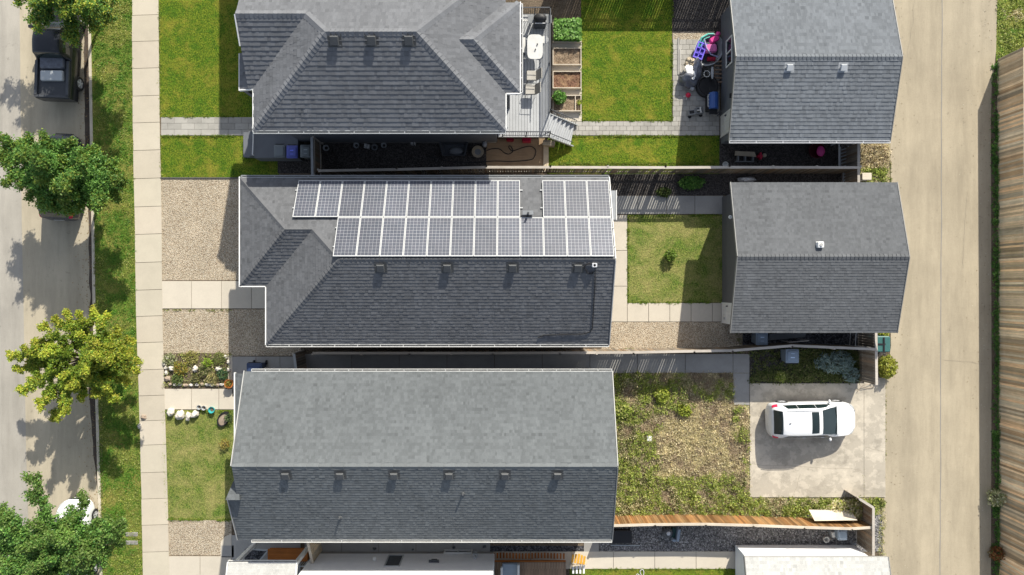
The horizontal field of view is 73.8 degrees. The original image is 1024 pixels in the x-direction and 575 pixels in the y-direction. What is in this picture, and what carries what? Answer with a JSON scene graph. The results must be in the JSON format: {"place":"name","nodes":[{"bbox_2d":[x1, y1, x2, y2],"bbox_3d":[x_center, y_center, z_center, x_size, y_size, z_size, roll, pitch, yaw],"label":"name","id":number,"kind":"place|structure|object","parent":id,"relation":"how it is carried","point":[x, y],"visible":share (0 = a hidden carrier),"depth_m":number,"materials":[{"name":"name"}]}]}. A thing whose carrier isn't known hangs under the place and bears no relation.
{"place":"outdoors","nodes":[
{"label":"outdoors","id":0,"kind":"place"},
{"bbox_2d":[0,0,27,529],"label":"road","id":1,"kind":"structure","parent":0,"point":[13,466],"depth_m":37.14,"materials":[{"name":"asphalt"}]},
{"bbox_2d":[20,1,98,574],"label":"road parking lane","id":2,"kind":"structure","parent":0,"point":[53,270],"depth_m":37.13,"materials":[{"name":"asphalt"}]},
{"bbox_2d":[28,7,84,102],"bbox_3d":[-24.190,-12.738,36.203,2.480,1.855,5.470,2,90,0],"label":"pickup truck","id":3,"kind":"object","parent":2,"relation":"on","point":[48,42],"visible":0.61,"depth_m":35.95,"materials":[{"name":"black paint"}]},
{"bbox_2d":[40,58,65,80],"bbox_3d":[-24.189,-11.508,35.910,1.240,0.220,1.230,0,90,0],"label":"cargo","id":4,"kind":"object","parent":3,"relation":"on","point":[52,63],"visible":1,"depth_m":35.84},
{"bbox_2d":[83,26,97,489],"bbox_3d":[-23.063,-5.467,37.129,0.556,0.001,34.180,-1,90,0],"label":"gutter debris","id":5,"kind":"object","parent":2,"relation":"on","point":[87,131],"visible":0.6,"depth_m":37.13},
{"bbox_2d":[91,0,142,574],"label":"boulevard lawn","id":6,"kind":"structure","parent":0,"point":[130,201],"depth_m":36.99,"materials":[{"name":"green plant"}]},
{"bbox_2d":[0,471,128,574],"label":"street tree","id":7,"kind":"object","parent":6,"relation":"on","point":[71,543],"visible":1,"depth_m":32.59,"materials":[{"name":"green plant"}]},
{"bbox_2d":[0,128,129,217],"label":"street tree","id":8,"kind":"object","parent":6,"relation":"on","point":[77,179],"visible":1,"depth_m":33.18,"materials":[{"name":"green plant"}]},
{"bbox_2d":[11,0,120,49],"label":"street tree","id":9,"kind":"object","parent":6,"relation":"on","point":[94,14],"visible":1,"depth_m":32.88,"materials":[{"name":"green plant"}]},
{"bbox_2d":[5,304,143,422],"bbox_3d":[-21.919,3.988,34.589,6.384,4.872,5.649,-38,90,0],"label":"street tree","id":10,"kind":"object","parent":6,"relation":"on","point":[100,354],"visible":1,"depth_m":33.98,"materials":[{"name":"green plant"}]},
{"bbox_2d":[132,0,168,574],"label":"sidewalk","id":11,"kind":"structure","parent":0,"point":[148,220],"depth_m":36.95,"materials":[{"name":"concrete"}]},
{"bbox_2d":[165,410,233,519],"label":"front lawn","id":12,"kind":"structure","parent":0,"point":[200,478],"depth_m":36.99,"materials":[{"name":"plant"}]},
{"bbox_2d":[159,0,251,117],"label":"front lawn","id":13,"kind":"structure","parent":0,"point":[200,49],"depth_m":36.99,"materials":[{"name":"plant"}]},
{"bbox_2d":[160,135,278,176],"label":"front lawn","id":14,"kind":"structure","parent":0,"point":[200,156],"depth_m":36.99,"materials":[{"name":"plant"}]},
{"bbox_2d":[310,143,487,173],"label":"side yard gravel","id":15,"kind":"structure","parent":0,"point":[351,156],"depth_m":36.99,"materials":[{"name":"gravel"}]},
{"bbox_2d":[305,543,598,551],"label":"side path","id":16,"kind":"structure","parent":0,"point":[398,547],"depth_m":36.97,"materials":[{"name":"grey concrete"}]},
{"bbox_2d":[132,0,998,574],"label":"yard ground","id":17,"kind":"structure","parent":0,"point":[566,8],"depth_m":37.00,"materials":[{"name":"concrete"}]},
{"bbox_2d":[164,353,230,387],"bbox_3d":[-17.083,4.514,36.984,3.680,0.001,1.910,0,90,0],"label":"flower bed","id":18,"kind":"object","parent":17,"relation":"on","point":[179,358],"visible":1,"depth_m":36.98,"materials":[{"name":"plant"}]},
{"bbox_2d":[164,389,233,408],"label":"front walk","id":19,"kind":"structure","parent":17,"relation":"on","point":[195,398],"depth_m":36.97,"materials":[{"name":"concrete"}]},
{"bbox_2d":[169,556,230,574],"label":"walkway","id":20,"kind":"structure","parent":17,"relation":"on","point":[197,565],"depth_m":36.97,"materials":[{"name":"concrete"}]},
{"bbox_2d":[161,179,238,279],"bbox_3d":[-15.938,-3.151,36.988,6.181,0.001,5.504,0,90,0],"label":"gravel bed front","id":21,"kind":"object","parent":17,"relation":"on","point":[200,229],"visible":0.6,"depth_m":36.99,"materials":[{"name":"gravel"}]},
{"bbox_2d":[168,520,231,554],"bbox_3d":[-16.945,13.542,36.990,3.472,0.001,1.979,0,90,0],"label":"gravel bed","id":22,"kind":"object","parent":17,"relation":"on","point":[191,537],"visible":0.8,"depth_m":36.99,"materials":[{"name":"gravel"}]},
{"bbox_2d":[161,117,251,134],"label":"front paver walk","id":23,"kind":"structure","parent":17,"relation":"on","point":[211,126],"depth_m":36.96,"materials":[{"name":"concrete"}]},
{"bbox_2d":[162,281,264,307],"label":"front walk","id":24,"kind":"structure","parent":17,"relation":"on","point":[204,294],"depth_m":36.97,"materials":[{"name":"concrete"}]},
{"bbox_2d":[163,309,300,355],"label":"gravel bed walk","id":25,"kind":"structure","parent":17,"relation":"on","point":[237,332],"depth_m":36.99,"materials":[{"name":"gravel"}]},
{"bbox_2d":[221,357,300,574],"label":"side walk front","id":26,"kind":"object","parent":17,"relation":"on","point":[235,550],"visible":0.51,"depth_m":36.97,"materials":[{"name":"grey concrete"}]},
{"bbox_2d":[226,543,493,574],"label":"house","id":27,"kind":"structure","parent":17,"relation":"on","point":[457,562],"depth_m":34.85,"materials":[{"name":"white"}]},
{"bbox_2d":[268,548,308,566],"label":"porch deck","id":28,"kind":"structure","parent":27,"relation":"attached to","point":[283,553],"depth_m":36.57,"materials":[{"name":"brown wood"}]},
{"bbox_2d":[490,552,565,574],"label":"deck","id":29,"kind":"structure","parent":27,"relation":"attached to","point":[541,567],"depth_m":36.30,"materials":[{"name":"brown wood"}]},
{"bbox_2d":[234,0,522,160],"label":"house","id":30,"kind":"structure","parent":17,"relation":"on","point":[379,71],"depth_m":30.41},
{"bbox_2d":[226,367,617,542],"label":"house","id":31,"kind":"structure","parent":17,"relation":"on","point":[424,456],"depth_m":31.97,"materials":[{"name":"grey"}]},
{"bbox_2d":[238,175,616,346],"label":"house","id":32,"kind":"structure","parent":17,"relation":"on","point":[317,294],"depth_m":32.19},
{"bbox_2d":[292,190,614,246],"bbox_3d":[-2.808,-3.266,31.893,15.072,1.436,2.823,0,90,0],"label":"mounting rail","id":33,"kind":"object","parent":32,"relation":"attached to","point":[474,227],"visible":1,"depth_m":32.11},
{"bbox_2d":[292,180,320,216],"bbox_3d":[-9.724,-4.215,32.308,1.044,0.045,2.070,0,63,0],"label":"solar panel","id":34,"kind":"object","parent":33,"relation":"attached to","point":[306,199],"visible":1,"depth_m":32.29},
{"bbox_2d":[315,180,342,216],"bbox_3d":[-8.660,-4.215,32.308,1.044,0.045,2.070,0,63,0],"label":"solar panel","id":35,"kind":"object","parent":33,"relation":"attached to","point":[328,202],"visible":1,"depth_m":32.29,"materials":[{"name":"glass"}]},
{"bbox_2d":[333,217,359,256],"bbox_3d":[-7.596,-2.337,31.368,1.044,0.045,2.070,0,63,0],"label":"solar panel","id":36,"kind":"object","parent":33,"relation":"attached to","point":[346,237],"visible":1,"depth_m":31.33,"materials":[{"name":"glass"}]},
{"bbox_2d":[338,180,364,216],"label":"solar panel","id":37,"kind":"object","parent":33,"relation":"attached to","point":[351,198],"visible":1,"depth_m":32.29,"materials":[{"name":"glass"}]},
{"bbox_2d":[356,217,382,256],"bbox_3d":[-6.532,-2.337,31.368,1.044,0.045,2.070,0,63,0],"label":"solar panel","id":38,"kind":"object","parent":33,"relation":"attached to","point":[369,237],"visible":1,"depth_m":31.33,"materials":[{"name":"glass"}]},
{"bbox_2d":[361,180,386,216],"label":"solar panel","id":39,"kind":"object","parent":33,"relation":"attached to","point":[373,203],"visible":1,"depth_m":32.29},
{"bbox_2d":[380,217,405,256],"bbox_3d":[-5.468,-2.337,31.368,1.044,0.045,2.070,0,63,0],"label":"solar panel","id":40,"kind":"object","parent":33,"relation":"attached to","point":[393,236],"visible":1,"depth_m":31.33,"materials":[{"name":"glass"}]},
{"bbox_2d":[384,180,408,216],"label":"solar panel","id":41,"kind":"object","parent":33,"relation":"attached to","point":[396,199],"visible":1,"depth_m":32.29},
{"bbox_2d":[403,217,428,256],"bbox_3d":[-4.404,-2.337,31.368,1.044,0.045,2.070,0,63,0],"label":"solar panel","id":42,"kind":"object","parent":33,"relation":"attached to","point":[416,236],"visible":1,"depth_m":31.33,"materials":[{"name":"glass"}]},
{"bbox_2d":[406,180,430,216],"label":"solar panel","id":43,"kind":"object","parent":33,"relation":"attached to","point":[418,204],"visible":1,"depth_m":32.29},
{"bbox_2d":[427,217,451,256],"bbox_3d":[-3.340,-2.337,31.368,1.044,0.045,2.070,0,63,0],"label":"solar panel","id":44,"kind":"object","parent":33,"relation":"attached to","point":[439,236],"visible":1,"depth_m":31.33,"materials":[{"name":"glass"}]},
{"bbox_2d":[429,180,452,216],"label":"solar panel","id":45,"kind":"object","parent":33,"relation":"attached to","point":[441,198],"visible":1,"depth_m":32.29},
{"bbox_2d":[450,217,473,256],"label":"solar panel","id":46,"kind":"object","parent":33,"relation":"attached to","point":[462,236],"visible":1,"depth_m":31.33,"materials":[{"name":"glass"}]},
{"bbox_2d":[452,180,474,216],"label":"solar panel","id":47,"kind":"object","parent":33,"relation":"attached to","point":[463,198],"visible":1,"depth_m":32.29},
{"bbox_2d":[474,217,496,256],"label":"solar panel","id":48,"kind":"object","parent":33,"relation":"attached to","point":[485,237],"visible":1,"depth_m":31.33,"materials":[{"name":"glass"}]},
{"bbox_2d":[475,180,497,216],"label":"solar panel","id":49,"kind":"object","parent":33,"relation":"attached to","point":[486,198],"visible":1,"depth_m":32.29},
{"bbox_2d":[497,217,519,256],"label":"solar panel","id":50,"kind":"object","parent":33,"relation":"attached to","point":[508,237],"visible":1,"depth_m":31.33,"materials":[{"name":"glass"}]},
{"bbox_2d":[498,180,519,216],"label":"solar panel","id":51,"kind":"object","parent":33,"relation":"attached to","point":[508,198],"visible":1,"depth_m":32.29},
{"bbox_2d":[520,217,543,256],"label":"solar panel","id":52,"kind":"object","parent":33,"relation":"attached to","point":[531,236],"visible":1,"depth_m":31.34,"materials":[{"name":"glass"}]},
{"bbox_2d":[542,180,565,216],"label":"solar panel","id":53,"kind":"object","parent":33,"relation":"attached to","point":[553,198],"visible":1,"depth_m":32.29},
{"bbox_2d":[543,217,566,256],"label":"solar panel","id":54,"kind":"object","parent":33,"relation":"attached to","point":[555,239],"visible":1,"depth_m":31.33,"materials":[{"name":"glass"}]},
{"bbox_2d":[564,180,587,216],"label":"solar panel","id":55,"kind":"object","parent":33,"relation":"attached to","point":[576,203],"visible":1,"depth_m":32.29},
{"bbox_2d":[566,217,590,256],"bbox_3d":[3.044,-2.337,31.368,1.044,0.045,2.070,0,63,0],"label":"solar panel","id":56,"kind":"object","parent":33,"relation":"attached to","point":[578,238],"visible":1,"depth_m":31.33,"materials":[{"name":"glass"}]},
{"bbox_2d":[587,180,610,216],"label":"solar panel","id":57,"kind":"object","parent":33,"relation":"attached to","point":[598,194],"visible":1,"depth_m":32.29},
{"bbox_2d":[589,217,613,256],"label":"solar panel","id":58,"kind":"object","parent":33,"relation":"attached to","point":[601,238],"visible":1,"depth_m":31.33,"materials":[{"name":"glass"}]},
{"bbox_2d":[162,0,731,571],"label":"lawn edge grass","id":59,"kind":"structure","parent":17,"relation":"on","point":[560,164],"depth_m":36.96,"materials":[{"name":"green plant"}]},
{"bbox_2d":[486,139,547,169],"bbox_3d":[0.278,-7.222,36.980,3.333,0.001,1.701,0,90,0],"label":"side yard dirt mat","id":60,"kind":"object","parent":17,"relation":"on","point":[519,155],"visible":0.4,"depth_m":36.98,"materials":[{"name":"brown soil"}]},
{"bbox_2d":[498,7,550,137],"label":"deck","id":61,"kind":"structure","parent":17,"relation":"on","point":[528,116],"depth_m":35.75,"materials":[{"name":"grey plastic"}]},
{"bbox_2d":[304,354,748,404],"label":"side walk","id":62,"kind":"structure","parent":17,"relation":"on","point":[737,365],"depth_m":36.97,"materials":[{"name":"grey concrete"}]},
{"bbox_2d":[490,546,583,551],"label":"gap soil","id":63,"kind":"structure","parent":17,"relation":"on","point":[536,548],"depth_m":36.98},
{"bbox_2d":[545,109,577,146],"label":"staircase","id":64,"kind":"structure","parent":17,"relation":"on","point":[561,129],"depth_m":36.28,"materials":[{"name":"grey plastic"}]},
{"bbox_2d":[552,42,581,120],"bbox_3d":[2.969,-11.163,36.985,1.625,0.070,4.299,0,90,0],"label":"bed strip","id":65,"kind":"object","parent":17,"relation":"on","point":[574,115],"visible":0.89,"depth_m":36.95,"materials":[{"name":"concrete"}]},
{"bbox_2d":[552,48,580,65],"bbox_3d":[2.964,-12.457,36.860,1.551,0.280,0.930,0,90,0],"label":"raised bed","id":66,"kind":"object","parent":65,"relation":"on","point":[566,56],"visible":1,"depth_m":36.82,"materials":[{"name":"soil"}]},
{"bbox_2d":[552,71,580,88],"bbox_3d":[2.964,-11.199,36.860,1.551,0.280,0.930,0,90,0],"label":"raised bed","id":67,"kind":"object","parent":65,"relation":"on","point":[566,79],"visible":1,"depth_m":36.82,"materials":[{"name":"brown soil"}]},
{"bbox_2d":[552,17,582,43],"bbox_3d":[2.985,-13.815,36.652,1.594,0.695,1.273,0,90,0],"label":"raised bed","id":68,"kind":"object","parent":17,"relation":"on","point":[567,31],"visible":1,"depth_m":36.41,"materials":[{"name":"plant"}]},
{"bbox_2d":[317,165,861,174],"bbox_3d":[3.993,-6.191,36.078,28.080,1.845,0.301,0,90,0],"label":"fence","id":69,"kind":"object","parent":17,"relation":"on","point":[773,169],"visible":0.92,"depth_m":35.69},
{"bbox_2d":[311,342,877,354],"bbox_3d":[4.255,3.278,36.078,29.199,1.845,0.409,-1,90,0],"label":"fence","id":70,"kind":"object","parent":17,"relation":"on","point":[732,349],"visible":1,"depth_m":35.18,"materials":[{"name":"wood"}]},
{"bbox_2d":[494,551,734,568],"bbox_3d":[4.375,14.783,36.992,15.670,0.055,0.931,0,90,0],"label":"side walk bottom","id":71,"kind":"object","parent":17,"relation":"on","point":[666,559],"visible":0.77,"depth_m":36.97,"materials":[{"name":"concrete"}]},
{"bbox_2d":[612,215,626,321],"bbox_3d":[5.712,-1.042,36.992,1.052,0.055,5.774,0,90,0],"label":"back walk side","id":72,"kind":"object","parent":17,"relation":"on","point":[619,312],"visible":0.64,"depth_m":36.97,"materials":[{"name":"concrete"}]},
{"bbox_2d":[547,136,718,173],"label":"back lawn side","id":73,"kind":"structure","parent":17,"relation":"on","point":[702,151],"depth_m":36.99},
{"bbox_2d":[572,121,718,134],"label":"back paver walk","id":74,"kind":"structure","parent":17,"relation":"on","point":[660,128],"depth_m":36.96,"materials":[{"name":"concrete"}]},
{"bbox_2d":[570,569,734,574],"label":"lawn","id":75,"kind":"structure","parent":17,"relation":"on","point":[658,572],"depth_m":36.99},
{"bbox_2d":[617,196,722,213],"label":"back walk","id":76,"kind":"structure","parent":17,"relation":"on","point":[669,205],"depth_m":36.97,"materials":[{"name":"grey concrete"}]},
{"bbox_2d":[602,322,741,351],"bbox_3d":[8.681,2.682,36.988,7.639,0.001,1.615,0,90,0],"label":"back gravel strip","id":77,"kind":"object","parent":17,"relation":"on","point":[637,335],"visible":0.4,"depth_m":36.99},
{"bbox_2d":[627,303,721,321],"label":"back walk","id":78,"kind":"structure","parent":17,"relation":"on","point":[682,312],"depth_m":36.97,"materials":[{"name":"concrete"}]},
{"bbox_2d":[602,173,860,194],"bbox_3d":[11.892,-5.599,36.994,14.062,0.001,1.198,0,90,0],"label":"back soil strip","id":79,"kind":"object","parent":17,"relation":"on","point":[647,184],"visible":0.4,"depth_m":36.99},
{"bbox_2d":[599,514,882,551],"bbox_3d":[12.431,13.316,36.990,15.417,0.001,2.014,0,90,0],"label":"grey gravel strip","id":80,"kind":"object","parent":17,"relation":"on","point":[698,538],"visible":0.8,"depth_m":36.99,"materials":[{"name":"gravel"}]},
{"bbox_2d":[614,514,871,530],"bbox_3d":[11.852,12.407,36.193,13.889,1.615,0.313,1,90,0],"label":"fence","id":81,"kind":"object","parent":80,"relation":"on","point":[654,520],"visible":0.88,"depth_m":35.93,"materials":[{"name":"brown wood"}]},
{"bbox_2d":[613,370,879,518],"bbox_3d":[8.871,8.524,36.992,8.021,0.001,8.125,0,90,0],"label":"weedy yard","id":82,"kind":"structure","parent":17,"relation":"on","point":[644,454],"depth_m":36.99,"materials":[{"name":"plant"}]},
{"bbox_2d":[613,370,750,514],"bbox_3d":[9.161,8.396,36.922,7.885,0.265,8.111,0,90,0],"label":"straw","id":83,"kind":"object","parent":82,"relation":"on","point":[694,434],"visible":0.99,"depth_m":36.93,"materials":[{"name":"beige plant"}]},
{"bbox_2d":[742,333,877,346],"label":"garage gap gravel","id":84,"kind":"structure","parent":17,"relation":"on","point":[831,338],"depth_m":36.99,"materials":[{"name":"gravel"}]},
{"bbox_2d":[720,0,902,143],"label":"garage","id":85,"kind":"structure","parent":17,"relation":"on","point":[810,71],"depth_m":33.64,"materials":[{"name":"grey"}]},
{"bbox_2d":[735,545,890,574],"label":"garage","id":86,"kind":"structure","parent":17,"relation":"on","point":[802,560],"depth_m":34.15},
{"bbox_2d":[749,487,883,513],"bbox_3d":[16.389,11.684,36.993,7.778,0.001,1.806,0,90,0],"label":"weedy strip","id":87,"kind":"object","parent":17,"relation":"on","point":[788,502],"visible":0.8,"depth_m":36.99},
{"bbox_2d":[826,498,862,521],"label":"corner weeds","id":88,"kind":"object","parent":87,"relation":"on","point":[857,514],"visible":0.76,"depth_m":36.42,"materials":[{"name":"green plant"}]},
{"bbox_2d":[809,510,856,520],"bbox_3d":[17.015,12.077,36.165,2.321,0.570,0.405,0,90,0],"label":"pale board","id":89,"kind":"object","parent":88,"relation":"on","point":[825,515],"visible":1,"depth_m":36.14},
{"bbox_2d":[750,378,884,496],"bbox_3d":[16.562,8.125,36.985,7.344,0.070,6.476,0,90,0],"label":"parking pad","id":90,"kind":"object","parent":17,"relation":"on","point":[851,453],"visible":0.86,"depth_m":36.95,"materials":[{"name":"concrete"}]},
{"bbox_2d":[765,399,854,440],"bbox_3d":[15.966,7.019,36.136,4.672,1.628,2.213,-1,90,0],"label":"car","id":91,"kind":"object","parent":90,"relation":"on","point":[811,419],"visible":1,"depth_m":35.71,"materials":[{"name":"white paint"}]},
{"bbox_2d":[750,347,885,382],"bbox_3d":[16.580,4.271,36.988,7.396,0.001,2.049,0,90,0],"label":"shrub bed","id":92,"kind":"object","parent":17,"relation":"on","point":[762,357],"visible":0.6,"depth_m":36.99,"materials":[{"name":"plant"}]},
{"bbox_2d":[747,347,859,385],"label":"leafy weeds","id":93,"kind":"object","parent":92,"relation":"on","point":[796,369],"visible":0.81,"depth_m":36.89,"materials":[{"name":"green plant"}]},
{"bbox_2d":[814,350,857,374],"bbox_3d":[17.386,4.027,36.644,2.325,0.912,1.422,0,90,0],"label":"silver shrub","id":94,"kind":"object","parent":92,"relation":"on","point":[830,366],"visible":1,"depth_m":36.54,"materials":[{"name":"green plant"}]},
{"bbox_2d":[858,333,877,384],"bbox_3d":[18.796,3.663,36.065,0.130,1.791,2.740,-1,90,0],"label":"fence","id":95,"kind":"object","parent":92,"relation":"on","point":[867,356],"visible":0.87,"depth_m":35.89,"materials":[{"name":"wood"}]},
{"bbox_2d":[842,144,859,181],"bbox_3d":[17.889,-6.436,36.068,0.130,1.784,2.079,0,90,0],"label":"fence","id":96,"kind":"object","parent":17,"relation":"on","point":[854,174],"visible":0.77,"depth_m":35.78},
{"bbox_2d":[845,490,874,555],"bbox_3d":[18.638,12.325,36.128,0.704,1.664,3.080,-14,90,0],"label":"fence","id":97,"kind":"object","parent":17,"relation":"on","point":[866,539],"visible":0.85,"depth_m":35.75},
{"bbox_2d":[861,141,889,181],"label":"side verge","id":98,"kind":"structure","parent":17,"relation":"on","point":[887,175],"depth_m":36.99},
{"bbox_2d":[860,144,892,181],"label":"verge weeds","id":99,"kind":"object","parent":98,"relation":"on","point":[872,167],"visible":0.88,"depth_m":36.88,"materials":[{"name":"beige plant"}]},
{"bbox_2d":[882,0,996,574],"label":"alley","id":100,"kind":"structure","parent":17,"relation":"on","point":[938,275],"depth_m":36.98,"materials":[{"name":"concrete"}]},
{"bbox_2d":[940,7,942,544],"bbox_3d":[23.269,0.330,36.980,0.077,0.001,42.292,0,90,0],"label":"alley joint","id":101,"kind":"object","parent":100,"relation":"on","point":[940,307],"visible":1,"depth_m":36.98,"materials":[{"name":"grey concrete"}]},
{"bbox_2d":[989,62,1001,574],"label":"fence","id":102,"kind":"object","parent":17,"relation":"on","point":[995,437],"visible":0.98,"depth_m":36.93,"materials":[{"name":"green plant"}]},
{"bbox_2d":[581,0,671,120],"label":"back lawn","id":103,"kind":"structure","parent":0,"point":[626,59],"depth_m":36.99,"materials":[{"name":"plant"}]},
{"bbox_2d":[628,215,721,302],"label":"back lawn","id":104,"kind":"structure","parent":0,"point":[692,272],"depth_m":36.99,"materials":[{"name":"plant"}]},
{"bbox_2d":[673,39,718,120],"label":"back patio","id":105,"kind":"structure","parent":0,"point":[682,105],"depth_m":36.96,"materials":[{"name":"concrete"}]},
{"bbox_2d":[679,57,701,88],"bbox_3d":[9.614,-11.527,36.684,1.212,0.971,1.608,0,90,0],"label":"covered heap","id":106,"kind":"object","parent":105,"relation":"on","point":[690,76],"visible":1,"depth_m":36.37,"materials":[{"name":"plastic"}]},
{"bbox_2d":[693,32,721,65],"bbox_3d":[10.525,-12.800,36.662,1.718,0.676,1.768,0,90,0],"label":"play set","id":107,"kind":"object","parent":105,"relation":"on","point":[708,49],"visible":0.98,"depth_m":36.54,"materials":[{"name":"multicoloured plastic"}]},
{"bbox_2d":[673,0,728,32],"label":"back soil","id":108,"kind":"structure","parent":0,"point":[697,16],"depth_m":36.99,"materials":[{"name":"soil"}]},
{"bbox_2d":[719,131,860,172],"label":"garage side gravel","id":109,"kind":"structure","parent":0,"point":[788,155],"depth_m":36.99,"materials":[{"name":"gravel"}]},
{"bbox_2d":[721,182,909,332],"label":"garage","id":110,"kind":"structure","parent":0,"point":[815,257],"depth_m":33.68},
{"bbox_2d":[996,0,1023,63],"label":"alley verge","id":111,"kind":"structure","parent":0,"point":[1005,29],"depth_m":36.99,"materials":[{"name":"green plant"}]},
{"bbox_2d":[999,161,1023,573],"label":"neighbour lawn","id":112,"kind":"structure","parent":0,"point":[1012,286],"depth_m":36.99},
{"bbox_2d":[997,47,1023,574],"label":"fence","id":113,"kind":"object","parent":112,"relation":"on","point":[1011,149],"visible":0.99,"depth_m":35.99,"materials":[{"name":"brown wood"}]},
{"label":"ground","id":114,"kind":"structure","parent":0,"visible":0},
{"bbox_2d":[88,25,101,574],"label":"curb","id":115,"kind":"structure","parent":114,"relation":"on","point":[92,237],"depth_m":36.98,"materials":[{"name":"concrete"}]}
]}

